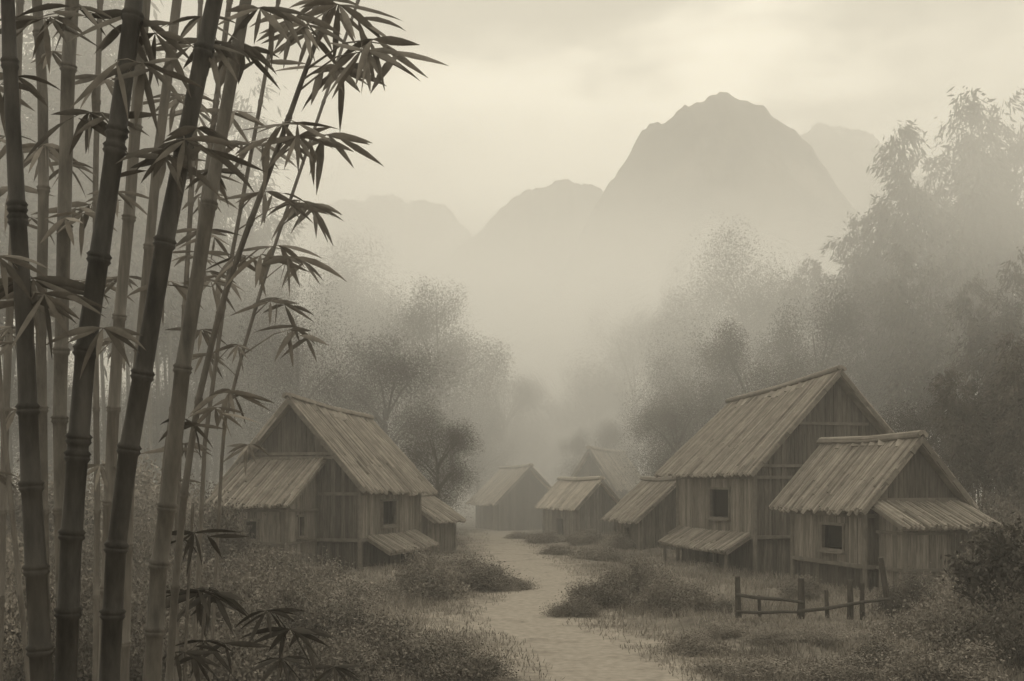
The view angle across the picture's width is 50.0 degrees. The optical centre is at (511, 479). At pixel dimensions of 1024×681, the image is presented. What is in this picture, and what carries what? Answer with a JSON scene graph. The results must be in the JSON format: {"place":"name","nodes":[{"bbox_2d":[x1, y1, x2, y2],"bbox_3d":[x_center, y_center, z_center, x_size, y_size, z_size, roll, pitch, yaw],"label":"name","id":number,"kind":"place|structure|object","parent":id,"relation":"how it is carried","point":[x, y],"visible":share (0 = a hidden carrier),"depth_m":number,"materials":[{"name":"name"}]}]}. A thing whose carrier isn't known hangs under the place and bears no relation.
{"place":"outdoors","nodes":[
{"label":"outdoors","id":0,"kind":"place"},
{"bbox_2d":[90,193,653,476],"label":"mountain","id":1,"kind":"structure","parent":0,"point":[431,237],"depth_m":740.22,"materials":[{"name":"grey stone"}]},
{"bbox_2d":[0,0,1023,463],"label":"sky","id":2,"kind":"structure","parent":0,"point":[530,94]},
{"bbox_2d":[3,455,1023,680],"bbox_3d":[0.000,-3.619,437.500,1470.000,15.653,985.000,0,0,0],"label":"ground","id":3,"kind":"structure","parent":0,"point":[470,513],"depth_m":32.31,"materials":[{"name":"grey plant"}]},
{"bbox_2d":[0,326,34,680],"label":"bamboo stalk","id":4,"kind":"object","parent":3,"relation":"on","point":[7,480],"visible":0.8,"depth_m":12.97,"materials":[{"name":"grey plant"}]},
{"bbox_2d":[0,85,53,350],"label":"bamboo clump","id":5,"kind":"object","parent":3,"relation":"on","point":[3,175],"visible":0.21,"depth_m":78.84,"materials":[{"name":"grey plant"}]},
{"bbox_2d":[0,0,58,680],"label":"bamboo stalk","id":6,"kind":"object","parent":3,"relation":"on","point":[9,317],"visible":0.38,"depth_m":14.96,"materials":[{"name":"grey plant"}]},
{"bbox_2d":[3,528,92,668],"bbox_3d":[-10.364,2.542,22.635,4.238,3.283,3.696,0,0,-44],"label":"shrub","id":7,"kind":"object","parent":3,"relation":"on","point":[11,621],"visible":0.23,"depth_m":22.47,"materials":[{"name":"grey plant"}]},
{"bbox_2d":[0,341,107,487],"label":"broadleaf tree","id":8,"kind":"object","parent":3,"relation":"on","point":[15,424],"visible":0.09,"depth_m":95.52,"materials":[{"name":"grey plant"}]},
{"bbox_2d":[0,0,109,680],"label":"bamboo stalk","id":9,"kind":"object","parent":3,"relation":"on","point":[26,302],"visible":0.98,"depth_m":5.97,"materials":[{"name":"grey plant"}]},
{"bbox_2d":[6,459,103,554],"bbox_3d":[-24.323,1.786,55.439,10.027,5.669,11.293,0,0,-34],"label":"shrub","id":10,"kind":"object","parent":3,"relation":"on","point":[18,505],"visible":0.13,"depth_m":53.39,"materials":[{"name":"grey plant"}]},
{"bbox_2d":[31,0,81,627],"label":"bamboo stalk","id":11,"kind":"object","parent":3,"relation":"on","point":[43,186],"visible":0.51,"depth_m":10.46,"materials":[{"name":"grey plant"}]},
{"bbox_2d":[22,0,115,606],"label":"bamboo stalk","id":12,"kind":"object","parent":3,"relation":"on","point":[62,226],"visible":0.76,"depth_m":8.95,"materials":[{"name":"grey plant"}]},
{"bbox_2d":[0,0,163,487],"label":"bamboo clump","id":13,"kind":"object","parent":3,"relation":"on","point":[32,123],"visible":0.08,"depth_m":91.53,"materials":[{"name":"grey plant"}]},
{"bbox_2d":[3,591,165,680],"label":"shrub","id":14,"kind":"object","parent":3,"relation":"on","point":[16,672],"visible":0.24,"depth_m":19.07,"materials":[{"name":"grey plant"}]},
{"bbox_2d":[31,0,140,680],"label":"bamboo stalk","id":15,"kind":"object","parent":3,"relation":"on","point":[96,104],"visible":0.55,"depth_m":13.97,"materials":[{"name":"grey plant"}]},
{"bbox_2d":[0,0,182,498],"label":"bamboo clump","id":16,"kind":"object","parent":3,"relation":"on","point":[27,6],"visible":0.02,"depth_m":103.18,"materials":[{"name":"grey plant"}]},
{"bbox_2d":[16,0,202,680],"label":"bamboo stalk","id":17,"kind":"object","parent":3,"relation":"on","point":[87,347],"visible":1,"depth_m":6.15,"materials":[{"name":"grey plant"}]},
{"bbox_2d":[85,0,150,680],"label":"bamboo stalk","id":18,"kind":"object","parent":3,"relation":"on","point":[113,407],"visible":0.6,"depth_m":11.45,"materials":[{"name":"grey plant"}]},
{"bbox_2d":[9,359,226,490],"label":"broadleaf tree","id":19,"kind":"object","parent":3,"relation":"on","point":[163,414],"visible":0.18,"depth_m":90.70,"materials":[{"name":"grey plant"}]},
{"bbox_2d":[21,0,226,490],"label":"bamboo clump","id":20,"kind":"object","parent":3,"relation":"on","point":[87,58],"visible":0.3,"depth_m":83.95,"materials":[{"name":"grey plant"}]},
{"bbox_2d":[82,498,173,593],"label":"shrub","id":21,"kind":"object","parent":3,"relation":"on","point":[143,547],"visible":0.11,"depth_m":36.88,"materials":[{"name":"grey plant"}]},
{"bbox_2d":[49,442,212,548],"bbox_3d":[-18.848,1.302,57.582,9.987,6.654,11.452,0,0,10],"label":"shrub","id":22,"kind":"object","parent":3,"relation":"on","point":[148,498],"visible":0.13,"depth_m":55.50,"materials":[{"name":"grey plant"}]},
{"bbox_2d":[50,561,211,645],"bbox_3d":[-8.550,3.084,24.155,3.771,2.625,3.525,0,0,-13],"label":"shrub","id":23,"kind":"object","parent":3,"relation":"on","point":[136,608],"visible":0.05,"depth_m":23.92,"materials":[{"name":"grey plant"}]},
{"bbox_2d":[120,0,211,680],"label":"bamboo stalk","id":24,"kind":"object","parent":3,"relation":"on","point":[148,246],"visible":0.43,"depth_m":10.96,"materials":[{"name":"grey plant"}]},
{"bbox_2d":[100,376,262,493],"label":"broadleaf tree","id":25,"kind":"object","parent":3,"relation":"on","point":[216,475],"visible":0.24,"depth_m":95.08,"materials":[{"name":"grey plant"}]},
{"bbox_2d":[99,0,266,680],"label":"bamboo stalk","id":26,"kind":"object","parent":3,"relation":"on","point":[113,611],"visible":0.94,"depth_m":6.35,"materials":[{"name":"grey plant"}]},
{"bbox_2d":[130,0,263,680],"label":"bamboo stalk","id":27,"kind":"object","parent":3,"relation":"on","point":[176,101],"visible":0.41,"depth_m":13.96,"materials":[{"name":"grey plant"}]},
{"bbox_2d":[99,72,295,497],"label":"bamboo clump","id":28,"kind":"object","parent":3,"relation":"on","point":[233,188],"visible":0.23,"depth_m":97.55,"materials":[{"name":"grey plant"}]},
{"bbox_2d":[150,503,249,680],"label":"bamboo shoot","id":29,"kind":"object","parent":3,"relation":"on","point":[198,657],"visible":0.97,"depth_m":8.87,"materials":[{"name":"grey plant"}]},
{"bbox_2d":[166,0,242,680],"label":"bamboo stalk","id":30,"kind":"object","parent":3,"relation":"on","point":[190,205],"visible":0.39,"depth_m":15.97,"materials":[{"name":"grey plant"}]},
{"bbox_2d":[148,487,270,581],"bbox_3d":[-10.282,2.153,37.123,4.885,3.842,5.602,0,0,12],"label":"shrub","id":31,"kind":"object","parent":3,"relation":"on","point":[229,544],"visible":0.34,"depth_m":36.94,"materials":[{"name":"grey plant"}]},
{"bbox_2d":[164,585,269,680],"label":"bamboo shoot","id":32,"kind":"object","parent":3,"relation":"on","point":[203,609],"visible":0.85,"depth_m":9.31,"materials":[{"name":"grey plant"}]},
{"bbox_2d":[143,0,311,680],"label":"bamboo stalk","id":33,"kind":"object","parent":3,"relation":"on","point":[154,629],"visible":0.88,"depth_m":7.56,"materials":[{"name":"grey plant"}]},
{"bbox_2d":[167,548,315,633],"bbox_3d":[-6.941,2.886,27.334,3.968,2.379,3.708,0,0,10],"label":"shrub","id":34,"kind":"object","parent":3,"relation":"on","point":[245,582],"visible":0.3,"depth_m":27.12,"materials":[{"name":"grey plant"}]},
{"bbox_2d":[141,0,342,680],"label":"bamboo stalk","id":35,"kind":"object","parent":3,"relation":"on","point":[291,212],"visible":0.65,"depth_m":14.97,"materials":[{"name":"grey plant"}]},
{"bbox_2d":[146,269,343,495],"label":"broadleaf tree","id":36,"kind":"object","parent":3,"relation":"on","point":[241,436],"visible":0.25,"depth_m":97.91,"materials":[{"name":"grey plant"}]},
{"bbox_2d":[161,605,330,680],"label":"shrub","id":37,"kind":"object","parent":3,"relation":"on","point":[243,664],"visible":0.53,"depth_m":19.59,"materials":[{"name":"grey plant"}]},
{"bbox_2d":[206,211,313,454],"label":"broadleaf tree","id":38,"kind":"object","parent":3,"relation":"on","point":[261,234],"visible":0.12,"depth_m":108.13,"materials":[{"name":"grey plant"}]},
{"bbox_2d":[201,536,323,595],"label":"shrub","id":39,"kind":"object","parent":3,"relation":"on","point":[269,562],"visible":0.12,"depth_m":34.44,"materials":[{"name":"grey plant"}]},
{"bbox_2d":[192,0,359,680],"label":"bamboo stalk","id":40,"kind":"object","parent":3,"relation":"on","point":[294,330],"visible":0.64,"depth_m":16.98,"materials":[{"name":"grey plant"}]},
{"bbox_2d":[235,607,334,680],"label":"bamboo shoot","id":41,"kind":"object","parent":3,"relation":"on","point":[304,634],"visible":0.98,"depth_m":10.26,"materials":[{"name":"grey plant"}]},
{"bbox_2d":[205,561,368,645],"bbox_3d":[-5.364,3.037,25.785,4.187,2.246,3.651,0,0,-10],"label":"shrub","id":42,"kind":"object","parent":3,"relation":"on","point":[305,602],"visible":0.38,"depth_m":25.37,"materials":[{"name":"grey plant"}]},
{"bbox_2d":[205,253,403,455],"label":"broadleaf tree","id":43,"kind":"object","parent":3,"relation":"on","point":[292,385],"visible":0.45,"depth_m":81.50,"materials":[{"name":"grey plant"}]},
{"bbox_2d":[165,0,447,680],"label":"bamboo stalk","id":44,"kind":"object","parent":3,"relation":"on","point":[368,63],"visible":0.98,"depth_m":8.30,"materials":[{"name":"grey plant"}]},
{"bbox_2d":[252,544,366,597],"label":"shrub","id":45,"kind":"object","parent":3,"relation":"on","point":[320,575],"visible":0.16,"depth_m":35.63,"materials":[{"name":"grey plant"}]},
{"bbox_2d":[221,620,401,680],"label":"shrub","id":46,"kind":"object","parent":3,"relation":"on","point":[323,655],"visible":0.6,"depth_m":19.89,"materials":[{"name":"grey plant"}]},
{"bbox_2d":[204,392,438,573],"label":"wooden house","id":47,"kind":"structure","parent":3,"relation":"on","point":[350,486],"depth_m":45.09,"materials":[{"name":"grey wood"}]},
{"bbox_2d":[270,229,403,421],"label":"broadleaf tree","id":48,"kind":"object","parent":3,"relation":"on","point":[334,331],"visible":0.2,"depth_m":110.68,"materials":[{"name":"grey plant"}]},
{"bbox_2d":[274,597,429,656],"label":"shrub","id":49,"kind":"object","parent":3,"relation":"on","point":[356,614],"visible":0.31,"depth_m":25.20,"materials":[{"name":"grey plant"}]},
{"bbox_2d":[306,570,399,612],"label":"shrub","id":50,"kind":"object","parent":3,"relation":"on","point":[360,595],"visible":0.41,"depth_m":34.05,"materials":[{"name":"grey plant"}]},
{"bbox_2d":[295,217,447,444],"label":"broadleaf tree","id":51,"kind":"object","parent":3,"relation":"on","point":[367,288],"visible":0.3,"depth_m":119.80,"materials":[{"name":"grey plant"}]},
{"bbox_2d":[307,327,472,476],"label":"broadleaf tree","id":52,"kind":"object","parent":3,"relation":"on","point":[402,368],"visible":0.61,"depth_m":78.90,"materials":[{"name":"grey plant"}]},
{"bbox_2d":[302,606,478,680],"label":"shrub","id":53,"kind":"object","parent":3,"relation":"on","point":[409,655],"visible":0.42,"depth_m":21.58,"materials":[{"name":"grey plant"}]},
{"bbox_2d":[373,541,484,601],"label":"shrub","id":54,"kind":"object","parent":3,"relation":"on","point":[425,579],"visible":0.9,"depth_m":36.50,"materials":[{"name":"grey plant"}]},
{"bbox_2d":[361,267,516,493],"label":"broadleaf tree","id":55,"kind":"object","parent":3,"relation":"on","point":[428,331],"visible":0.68,"depth_m":94.46,"materials":[{"name":"grey plant"}]},
{"bbox_2d":[392,400,485,524],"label":"broadleaf tree","id":56,"kind":"object","parent":3,"relation":"on","point":[454,438],"visible":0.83,"depth_m":67.74,"materials":[{"name":"grey plant"}]},
{"bbox_2d":[421,493,465,552],"bbox_3d":[-5.243,2.378,59.685,4.563,3.745,4.907,0,0,17],"label":"hut","id":57,"kind":"object","parent":3,"relation":"on","point":[440,519],"visible":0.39,"depth_m":59.22,"materials":[{"name":"grey wood"}]},
{"bbox_2d":[391,633,526,680],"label":"shrub","id":58,"kind":"object","parent":3,"relation":"on","point":[472,667],"visible":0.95,"depth_m":20.66,"materials":[{"name":"grey plant"}]},
{"bbox_2d":[430,550,521,591],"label":"shrub","id":59,"kind":"object","parent":3,"relation":"on","point":[486,573],"visible":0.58,"depth_m":39.10,"materials":[{"name":"grey plant"}]},
{"bbox_2d":[441,388,520,509],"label":"broadleaf tree","id":60,"kind":"object","parent":3,"relation":"on","point":[491,432],"visible":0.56,"depth_m":97.27,"materials":[{"name":"grey plant"}]},
{"bbox_2d":[454,348,557,481],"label":"broadleaf tree","id":61,"kind":"object","parent":3,"relation":"on","point":[527,399],"visible":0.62,"depth_m":111.26,"materials":[{"name":"grey plant"}]},
{"bbox_2d":[465,463,551,530],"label":"wooden house","id":62,"kind":"structure","parent":3,"relation":"on","point":[506,498],"depth_m":85.52,"materials":[{"name":"grey wood"}]},
{"bbox_2d":[494,399,585,485],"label":"broadleaf tree","id":63,"kind":"object","parent":3,"relation":"on","point":[540,469],"visible":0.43,"depth_m":124.03,"materials":[{"name":"grey plant"}]},
{"bbox_2d":[534,476,620,537],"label":"wooden house","id":64,"kind":"structure","parent":3,"relation":"on","point":[569,505],"depth_m":71.73,"materials":[{"name":"grey wood"}]},
{"bbox_2d":[535,354,631,481],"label":"broadleaf tree","id":65,"kind":"object","parent":3,"relation":"on","point":[577,425],"visible":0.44,"depth_m":117.38,"materials":[{"name":"grey plant"}]},
{"bbox_2d":[555,572,640,609],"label":"shrub","id":66,"kind":"object","parent":3,"relation":"on","point":[606,597],"visible":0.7,"depth_m":33.83,"materials":[{"name":"grey plant"}]},
{"bbox_2d":[552,417,649,476],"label":"broadleaf tree","id":67,"kind":"object","parent":3,"relation":"on","point":[604,437],"visible":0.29,"depth_m":91.36,"materials":[{"name":"grey plant"}]},
{"bbox_2d":[570,445,640,498],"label":"wooden house","id":68,"kind":"structure","parent":3,"relation":"on","point":[598,461],"depth_m":83.79,"materials":[{"name":"grey wood"}]},
{"bbox_2d":[554,282,699,470],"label":"broadleaf tree","id":69,"kind":"object","parent":3,"relation":"on","point":[605,388],"visible":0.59,"depth_m":112.30,"materials":[{"name":"grey plant"}]},
{"bbox_2d":[583,548,686,599],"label":"shrub","id":70,"kind":"object","parent":3,"relation":"on","point":[640,574],"visible":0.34,"depth_m":36.52,"materials":[{"name":"grey plant"}]},
{"bbox_2d":[600,476,681,549],"bbox_3d":[8.409,2.029,61.914,5.542,4.441,5.308,0,0,-15],"label":"hut","id":71,"kind":"object","parent":3,"relation":"on","point":[643,511],"visible":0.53,"depth_m":59.85,"materials":[{"name":"grey wood"}]},
{"bbox_2d":[610,374,721,486],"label":"broadleaf tree","id":72,"kind":"object","parent":3,"relation":"on","point":[672,424],"visible":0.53,"depth_m":75.11,"materials":[{"name":"grey plant"}]},
{"bbox_2d":[618,572,723,618],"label":"shrub","id":73,"kind":"object","parent":3,"relation":"on","point":[678,596],"visible":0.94,"depth_m":31.91,"materials":[{"name":"grey plant"}]},
{"bbox_2d":[605,279,751,469],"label":"broadleaf tree","id":74,"kind":"object","parent":3,"relation":"on","point":[662,319],"visible":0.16,"depth_m":115.46,"materials":[{"name":"grey plant"}]},
{"bbox_2d":[614,322,750,476],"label":"broadleaf tree","id":75,"kind":"object","parent":3,"relation":"on","point":[665,380],"visible":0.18,"depth_m":84.63,"materials":[{"name":"grey plant"}]},
{"bbox_2d":[654,628,734,656],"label":"shrub","id":76,"kind":"object","parent":3,"relation":"on","point":[698,645],"visible":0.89,"depth_m":25.04,"materials":[{"name":"grey plant"}]},
{"bbox_2d":[651,314,827,443],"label":"broadleaf tree","id":77,"kind":"object","parent":3,"relation":"on","point":[722,354],"visible":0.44,"depth_m":77.19,"materials":[{"name":"grey plant"}]},
{"bbox_2d":[673,652,806,680],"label":"shrub","id":78,"kind":"object","parent":3,"relation":"on","point":[767,663],"visible":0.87,"depth_m":22.26,"materials":[{"name":"grey plant"}]},
{"bbox_2d":[653,209,842,432],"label":"broadleaf tree","id":79,"kind":"object","parent":3,"relation":"on","point":[762,314],"visible":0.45,"depth_m":107.23,"materials":[{"name":"grey plant"}]},
{"bbox_2d":[654,365,894,577],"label":"wooden house","id":80,"kind":"structure","parent":3,"relation":"on","point":[734,464],"depth_m":45.94,"materials":[{"name":"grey wood"}]},
{"bbox_2d":[772,254,847,376],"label":"bamboo clump","id":81,"kind":"object","parent":3,"relation":"on","point":[815,272],"visible":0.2,"depth_m":104.06,"materials":[{"name":"grey plant"}]},
{"bbox_2d":[735,557,893,621],"bbox_3d":[8.389,3.237,30.207,4.974,2.079,0.385,0,0,-16],"label":"rail fence","id":82,"kind":"object","parent":3,"relation":"on","point":[801,611],"visible":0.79,"depth_m":30.10,"materials":[{"name":"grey wood"}]},
{"bbox_2d":[747,267,908,422],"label":"broadleaf tree","id":83,"kind":"object","parent":3,"relation":"on","point":[847,319],"visible":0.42,"depth_m":80.57,"materials":[{"name":"grey plant"}]},
{"bbox_2d":[783,650,887,680],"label":"shrub","id":84,"kind":"object","parent":3,"relation":"on","point":[817,670],"visible":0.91,"depth_m":21.31,"materials":[{"name":"grey plant"}]},
{"bbox_2d":[818,203,915,398],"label":"bamboo clump","id":85,"kind":"object","parent":3,"relation":"on","point":[875,257],"visible":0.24,"depth_m":94.56,"materials":[{"name":"grey plant"}]},
{"bbox_2d":[835,271,915,425],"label":"bamboo clump","id":86,"kind":"object","parent":3,"relation":"on","point":[870,339],"visible":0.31,"depth_m":82.55,"materials":[{"name":"grey plant"}]},
{"bbox_2d":[768,430,1002,593],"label":"wooden house","id":87,"kind":"structure","parent":3,"relation":"on","point":[856,507],"depth_m":36.39,"materials":[{"name":"grey wood"}]},
{"bbox_2d":[864,566,935,614],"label":"shrub","id":88,"kind":"object","parent":3,"relation":"on","point":[897,596],"visible":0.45,"depth_m":31.89,"materials":[{"name":"grey plant"}]},
{"bbox_2d":[863,590,985,653],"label":"shrub","id":89,"kind":"object","parent":3,"relation":"on","point":[904,630],"visible":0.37,"depth_m":26.12,"materials":[{"name":"grey plant"}]},
{"bbox_2d":[874,218,986,449],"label":"bamboo clump","id":90,"kind":"object","parent":3,"relation":"on","point":[914,334],"visible":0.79,"depth_m":76.03,"materials":[{"name":"grey plant"}]},
{"bbox_2d":[876,386,992,503],"bbox_3d":[24.894,-0.883,66.057,10.580,10.314,9.270,0,0,-12],"label":"broadleaf tree","id":91,"kind":"object","parent":3,"relation":"on","point":[906,425],"visible":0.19,"depth_m":64.05,"materials":[{"name":"grey plant"}]},
{"bbox_2d":[861,633,1017,680],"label":"shrub","id":92,"kind":"object","parent":3,"relation":"on","point":[917,667],"visible":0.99,"depth_m":20.09,"materials":[{"name":"grey plant"}]},
{"bbox_2d":[866,87,1023,459],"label":"bamboo clump","id":93,"kind":"object","parent":3,"relation":"on","point":[921,207],"visible":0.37,"depth_m":89.89,"materials":[{"name":"grey plant"}]},
{"bbox_2d":[907,555,999,624],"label":"shrub","id":94,"kind":"object","parent":3,"relation":"on","point":[950,596],"visible":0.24,"depth_m":29.82,"materials":[{"name":"grey plant"}]},
{"bbox_2d":[907,576,1023,673],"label":"shrub","id":95,"kind":"object","parent":3,"relation":"on","point":[1008,631],"visible":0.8,"depth_m":22.16,"materials":[{"name":"grey plant"}]},
{"bbox_2d":[923,363,1019,500],"bbox_3d":[22.630,-0.994,53.958,4.851,9.964,4.205,0,0,-18],"label":"bamboo clump","id":96,"kind":"object","parent":3,"relation":"on","point":[971,457],"visible":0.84,"depth_m":53.73,"materials":[{"name":"grey plant"}]},
{"bbox_2d":[925,86,1023,510],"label":"bamboo clump","id":97,"kind":"object","parent":3,"relation":"on","point":[981,207],"visible":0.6,"depth_m":79.16,"materials":[{"name":"grey plant"}]},
{"bbox_2d":[937,512,1023,619],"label":"bush","id":98,"kind":"object","parent":3,"relation":"on","point":[998,548],"visible":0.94,"depth_m":23.66,"materials":[{"name":"grey plant"}]},
{"bbox_2d":[939,246,1023,496],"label":"bamboo clump","id":99,"kind":"object","parent":3,"relation":"on","point":[980,331],"visible":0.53,"depth_m":58.18,"materials":[{"name":"grey plant"}]},
{"bbox_2d":[982,192,1023,374],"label":"bamboo clump","id":100,"kind":"object","parent":3,"relation":"on","point":[1008,231],"visible":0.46,"depth_m":74.93,"materials":[{"name":"grey plant"}]},
{"bbox_2d":[985,328,1023,505],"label":"bamboo clump","id":101,"kind":"object","parent":3,"relation":"on","point":[1011,452],"visible":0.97,"depth_m":51.81,"materials":[{"name":"plant"}]},
{"bbox_2d":[376,179,654,488],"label":"mountain","id":102,"kind":"structure","parent":0,"point":[505,265],"depth_m":498.99,"materials":[{"name":"grey stone"}]},
{"bbox_2d":[409,517,775,680],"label":"path","id":103,"kind":"structure","parent":0,"point":[571,651],"depth_m":29.06,"materials":[{"name":"beige soil"}]},
{"bbox_2d":[459,92,1020,494],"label":"mountain","id":104,"kind":"structure","parent":0,"point":[683,172],"depth_m":412.59,"materials":[{"name":"grey stone"}]},
{"bbox_2d":[799,122,1016,294],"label":"mountain","id":105,"kind":"structure","parent":0,"point":[845,155],"depth_m":691.89,"materials":[{"name":"grey stone"}]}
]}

